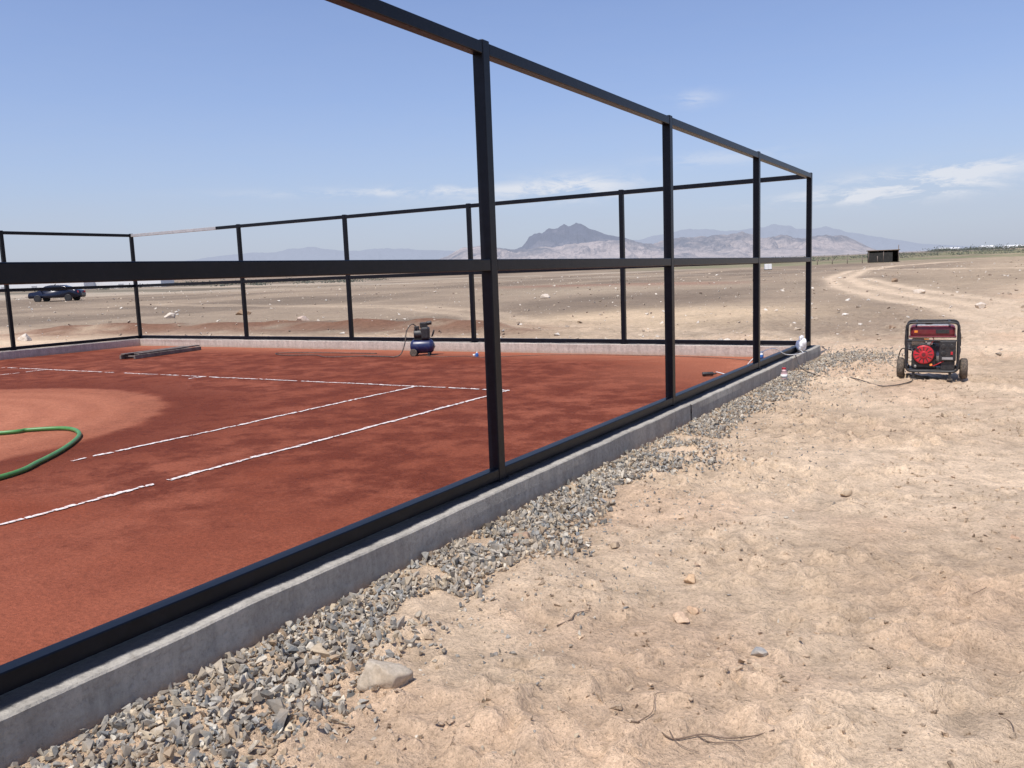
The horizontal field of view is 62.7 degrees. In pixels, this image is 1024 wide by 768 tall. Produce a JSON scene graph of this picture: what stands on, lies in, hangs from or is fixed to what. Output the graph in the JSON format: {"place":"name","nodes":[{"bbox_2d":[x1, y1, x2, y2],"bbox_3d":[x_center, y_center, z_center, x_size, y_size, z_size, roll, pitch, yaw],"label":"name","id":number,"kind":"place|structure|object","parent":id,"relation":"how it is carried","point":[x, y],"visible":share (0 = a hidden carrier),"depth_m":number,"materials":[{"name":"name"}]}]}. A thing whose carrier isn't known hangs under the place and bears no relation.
{"place":"outdoors","nodes":[
{"label":"outdoors","id":0,"kind":"place"},
{"bbox_2d":[187,247,454,260],"bbox_3d":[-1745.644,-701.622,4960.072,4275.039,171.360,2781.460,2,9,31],"label":"distant mountain range","id":1,"kind":"structure","parent":0,"point":[311,253],"depth_m":4874.62,"materials":[{"name":"grey stone"}]},
{"bbox_2d":[0,248,1023,767],"bbox_3d":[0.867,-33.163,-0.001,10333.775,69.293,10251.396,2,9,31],"label":"desert ground","id":2,"kind":"structure","parent":0,"point":[860,586],"depth_m":4.67,"materials":[{"name":"beige sand"}]},
{"bbox_2d":[17,333,31,340],"bbox_3d":[-16.789,-1.542,28.879,0.477,0.389,0.517,-4,8,-11],"label":"stone","id":3,"kind":"object","parent":2,"relation":"on","point":[25,337],"visible":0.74,"depth_m":28.73,"materials":[{"name":"beige stone"}]},
{"bbox_2d":[0,282,94,288],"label":"farm shed","id":4,"kind":"structure","parent":2,"relation":"on","point":[43,285],"depth_m":194.17,"materials":[{"name":"white paint"}]},
{"bbox_2d":[28,285,85,301],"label":"parked car","id":5,"kind":"object","parent":2,"relation":"on","point":[67,295],"visible":0.91,"depth_m":88.42,"materials":[{"name":"blue paint"}]},
{"bbox_2d":[94,280,173,288],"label":"farm shed","id":6,"kind":"structure","parent":2,"relation":"on","point":[130,282],"depth_m":199.16,"materials":[{"name":"white paint"}]},
{"bbox_2d":[164,312,175,317],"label":"stone","id":7,"kind":"object","parent":2,"relation":"on","point":[170,315],"visible":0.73,"depth_m":42.75,"materials":[{"name":"beige stone"}]},
{"bbox_2d":[235,309,251,314],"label":"stone","id":8,"kind":"object","parent":2,"relation":"on","point":[239,312],"visible":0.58,"depth_m":44.27,"materials":[{"name":"brown stone"}]},
{"bbox_2d":[296,316,309,320],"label":"stone","id":9,"kind":"object","parent":2,"relation":"on","point":[302,318],"visible":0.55,"depth_m":35.19,"materials":[{"name":"beige stone"}]},
{"bbox_2d":[0,346,764,664],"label":"clay tennis court","id":10,"kind":"object","parent":2,"relation":"on","point":[66,573],"visible":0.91,"depth_m":8.61,"materials":[{"name":"red soil"}]},
{"bbox_2d":[0,426,81,479],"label":"garden hose","id":11,"kind":"object","parent":10,"relation":"on","point":[44,458],"visible":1,"depth_m":8.93,"materials":[{"name":"green rubber"}]},
{"bbox_2d":[119,345,200,358],"bbox_3d":[-8.691,-0.807,20.935,0.470,0.128,2.350,1,8,20],"label":"stack of steel tubes","id":12,"kind":"object","parent":10,"relation":"on","point":[155,352],"visible":1,"depth_m":20.59,"materials":[{"name":"black metal"}]},
{"bbox_2d":[0,367,508,524],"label":"court line markings","id":13,"kind":"object","parent":10,"relation":"on","point":[119,492],"visible":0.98,"depth_m":9.06,"materials":[{"name":"white paint"}]},
{"bbox_2d":[275,352,376,356],"bbox_3d":[-4.343,-0.670,19.037,2.864,0.018,0.918,2,9,31],"label":"air hose","id":14,"kind":"object","parent":10,"relation":"on","point":[324,352],"visible":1,"depth_m":19.14,"materials":[{"name":"rubber"}]},
{"bbox_2d":[364,321,434,356],"bbox_3d":[-2.444,-0.956,17.974,1.585,0.741,0.505,-2,7,3],"label":"air compressor","id":15,"kind":"object","parent":10,"relation":"on","point":[422,342],"visible":1,"depth_m":17.90,"materials":[{"name":"blue paint"}]},
{"bbox_2d":[425,354,752,360],"bbox_3d":[1.386,-0.527,16.321,7.103,0.010,0.832,2,8,28],"label":"extension cord","id":16,"kind":"object","parent":10,"relation":"on","point":[586,354],"visible":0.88,"depth_m":16.71,"materials":[{"name":"rubber"}]},
{"bbox_2d":[717,348,803,373],"bbox_3d":[3.844,-0.422,13.227,2.284,0.424,0.970,-11,12,-51],"label":"white cable","id":17,"kind":"object","parent":10,"relation":"on","point":[769,349],"visible":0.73,"depth_m":12.76,"materials":[{"name":"paint"}]},
{"bbox_2d":[356,658,412,691],"bbox_3d":[-0.518,1.200,3.466,0.188,0.145,0.181,2,9,31],"label":"stone","id":18,"kind":"object","parent":2,"relation":"on","point":[385,675],"visible":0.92,"depth_m":3.42,"materials":[{"name":"beige stone"}]},
{"bbox_2d":[0,338,820,767],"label":"concrete curb wall","id":19,"kind":"structure","parent":2,"relation":"on","point":[60,706],"depth_m":4.44,"materials":[{"name":"grey concrete"}]},
{"bbox_2d":[0,0,812,694],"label":"steel fence frame","id":20,"kind":"object","parent":19,"relation":"on","point":[52,658],"visible":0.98,"depth_m":5.87,"materials":[{"name":"black paint"}]},
{"bbox_2d":[795,335,806,351],"bbox_3d":[4.815,-0.662,13.980,0.172,0.302,0.250,2,9,31],"label":"plastic sack","id":21,"kind":"object","parent":19,"relation":"on","point":[801,343],"visible":0.99,"depth_m":13.90,"materials":[{"name":"white plastic"}]},
{"bbox_2d":[8,345,986,767],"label":"gravel strip","id":22,"kind":"object","parent":2,"relation":"on","point":[540,515],"visible":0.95,"depth_m":3.96,"materials":[{"name":"gravel"}]},
{"bbox_2d":[0,259,1023,350],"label":"scattered field stones","id":23,"kind":"object","parent":2,"relation":"on","point":[640,334],"visible":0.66,"depth_m":42.98,"materials":[{"name":"beige stone"}]},
{"bbox_2d":[513,531,530,538],"bbox_3d":[0.065,0.972,5.313,0.147,0.077,0.103,2,9,31],"label":"stone","id":24,"kind":"object","parent":2,"relation":"on","point":[526,535],"visible":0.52,"depth_m":5.29,"materials":[{"name":"beige stone"}]},
{"bbox_2d":[24,242,1023,291],"bbox_3d":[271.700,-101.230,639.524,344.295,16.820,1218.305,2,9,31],"label":"distant shrubs","id":25,"kind":"object","parent":2,"relation":"on","point":[979,249],"visible":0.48,"depth_m":352.81,"materials":[{"name":"green plant"}]},
{"bbox_2d":[540,294,549,297],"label":"stone","id":26,"kind":"object","parent":2,"relation":"on","point":[545,296],"visible":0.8,"depth_m":51.88,"materials":[{"name":"beige stone"}]},
{"bbox_2d":[557,610,589,625],"bbox_3d":[0.296,1.137,4.091,0.217,0.022,0.035,-9,10,-42],"label":"dry twig","id":27,"kind":"object","parent":2,"relation":"on","point":[572,617],"visible":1,"depth_m":4.07,"materials":[{"name":"brown wood"}]},
{"bbox_2d":[610,542,619,548],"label":"stone","id":28,"kind":"object","parent":2,"relation":"on","point":[613,545],"visible":1,"depth_m":5.05,"materials":[{"name":"beige stone"}]},
{"bbox_2d":[214,364,1023,767],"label":"dirt clods","id":29,"kind":"object","parent":2,"relation":"on","point":[630,686],"visible":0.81,"depth_m":3.97,"materials":[{"name":"beige soil"}]},
{"bbox_2d":[638,692,660,721],"bbox_3d":[0.512,1.206,3.134,0.031,0.054,0.302,2,8,29],"label":"root branch","id":30,"kind":"object","parent":2,"relation":"on","point":[653,708],"visible":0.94,"depth_m":3.14,"materials":[{"name":"brown plant"}]},
{"bbox_2d":[673,611,689,623],"bbox_3d":[0.815,1.135,4.056,0.064,0.054,0.092,-4,8,-17],"label":"stone","id":31,"kind":"object","parent":2,"relation":"on","point":[680,617],"visible":0.96,"depth_m":4.05,"materials":[{"name":"beige stone"}]},
{"bbox_2d":[683,574,695,583],"bbox_3d":[0.969,1.056,4.549,0.069,0.051,0.088,2,9,31],"label":"stone","id":32,"kind":"object","parent":2,"relation":"on","point":[690,578],"visible":0.94,"depth_m":4.52,"materials":[{"name":"beige stone"}]},
{"bbox_2d":[687,606,698,614],"bbox_3d":[0.891,1.115,4.132,0.046,0.049,0.080,-9,10,-43],"label":"stone","id":33,"kind":"object","parent":2,"relation":"on","point":[692,610],"visible":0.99,"depth_m":4.11,"materials":[{"name":"beige stone"}]},
{"bbox_2d":[631,720,773,739],"bbox_3d":[0.675,1.220,2.971,0.508,0.062,0.060,-2,7,5],"label":"root","id":34,"kind":"object","parent":2,"relation":"on","point":[637,722],"visible":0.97,"depth_m":2.97,"materials":[{"name":"brown plant"}]},
{"bbox_2d":[697,735,744,751],"bbox_3d":[0.726,1.251,2.931,0.182,0.010,0.024,2,9,31],"label":"root branch","id":35,"kind":"object","parent":2,"relation":"on","point":[718,742],"visible":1,"depth_m":2.93,"materials":[{"name":"brown plant"}]},
{"bbox_2d":[450,435,1014,745],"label":"dry grass stems","id":36,"kind":"object","parent":2,"relation":"on","point":[864,506],"visible":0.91,"depth_m":4.14,"materials":[{"name":"plant"}]},
{"bbox_2d":[751,647,768,656],"bbox_3d":[1.079,1.171,3.653,0.064,0.046,0.070,-7,9,-35],"label":"stone","id":37,"kind":"object","parent":2,"relation":"on","point":[759,651],"visible":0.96,"depth_m":3.63,"materials":[{"name":"grey stone"}]},
{"bbox_2d":[764,264,771,269],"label":"white utility box","id":38,"kind":"object","parent":2,"relation":"on","point":[767,266],"visible":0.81,"depth_m":125.74,"materials":[{"name":"paint"}]},
{"bbox_2d":[540,357,1023,681],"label":"loose pebbles","id":39,"kind":"object","parent":2,"relation":"on","point":[903,531],"visible":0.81,"depth_m":4.95,"materials":[{"name":"stone"}]},
{"bbox_2d":[781,367,786,378],"bbox_3d":[3.915,-0.145,12.097,0.093,0.185,0.093,2,9,31],"label":"plastic bottle","id":40,"kind":"object","parent":2,"relation":"on","point":[783,373],"visible":0.83,"depth_m":12.06,"materials":[{"name":"white plastic"}]},
{"bbox_2d":[840,489,852,495],"bbox_3d":[2.409,0.784,6.081,0.089,0.044,0.067,-6,8,-29],"label":"stone","id":41,"kind":"object","parent":2,"relation":"on","point":[846,492],"visible":1,"depth_m":6.06,"materials":[{"name":"beige stone"}]},
{"bbox_2d":[817,256,877,264],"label":"field post fence","id":42,"kind":"object","parent":2,"relation":"on","point":[847,260],"visible":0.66,"depth_m":166.24,"materials":[{"name":"brown wood"}]},
{"bbox_2d":[795,348,913,386],"bbox_3d":[4.918,-0.366,12.487,0.837,0.480,2.972,-4,8,-12],"label":"power cable","id":43,"kind":"object","parent":2,"relation":"on","point":[860,379],"visible":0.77,"depth_m":11.48,"materials":[{"name":"rubber"}]},
{"bbox_2d":[867,245,899,262],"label":"shade cloth hut","id":44,"kind":"object","parent":2,"relation":"on","point":[888,255],"visible":0.91,"depth_m":166.70,"materials":[{"name":"black fabric"}]},
{"bbox_2d":[913,289,925,293],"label":"stone","id":45,"kind":"object","parent":2,"relation":"on","point":[919,291],"visible":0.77,"depth_m":40.39,"materials":[{"name":"beige stone"}]},
{"bbox_2d":[896,319,967,380],"bbox_3d":[5.748,-0.476,11.499,0.866,0.792,0.595,2,8,27],"label":"portable generator","id":46,"kind":"object","parent":2,"relation":"on","point":[935,356],"visible":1,"depth_m":11.31,"materials":[{"name":"red metal"}]},
{"bbox_2d":[940,412,947,416],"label":"stone","id":47,"kind":"object","parent":2,"relation":"on","point":[944,414],"visible":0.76,"depth_m":8.91,"materials":[{"name":"beige stone"}]},
{"bbox_2d":[975,302,985,308],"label":"stone","id":48,"kind":"object","parent":2,"relation":"on","point":[980,305],"visible":0.78,"depth_m":28.64,"materials":[{"name":"beige stone"}]},
{"bbox_2d":[0,0,1023,261],"label":"sky","id":49,"kind":"structure","parent":0,"point":[906,117],"materials":[{"name":"blue"}]},
{"bbox_2d":[515,223,640,249],"bbox_3d":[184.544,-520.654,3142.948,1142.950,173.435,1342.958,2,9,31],"label":"mountain","id":50,"kind":"structure","parent":0,"point":[564,234],"depth_m":3188.88,"materials":[{"name":"stone"}]},
{"bbox_2d":[440,239,730,258],"bbox_3d":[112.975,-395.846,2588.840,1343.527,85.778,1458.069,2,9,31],"label":"hills","id":51,"kind":"structure","parent":0,"point":[606,249],"depth_m":2476.58,"materials":[{"name":"grey stone"}]},
{"bbox_2d":[702,372,716,375],"bbox_3d":[3.026,-0.163,12.924,0.218,0.060,0.158,-2,7,2],"label":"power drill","id":52,"kind":"object","parent":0,"point":[707,373],"visible":1,"depth_m":12.86,"materials":[{"name":"black plastic"}]},
{"bbox_2d":[653,231,874,257],"bbox_3d":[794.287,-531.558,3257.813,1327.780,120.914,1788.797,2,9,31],"label":"hills","id":53,"kind":"structure","parent":0,"point":[737,245],"depth_m":3091.60,"materials":[{"name":"grey stone"}]},
{"bbox_2d":[634,224,1001,251],"bbox_3d":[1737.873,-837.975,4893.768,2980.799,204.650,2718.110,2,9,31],"label":"distant mountain range","id":54,"kind":"structure","parent":0,"point":[872,242],"depth_m":4870.34,"materials":[{"name":"grey stone"}]}
]}

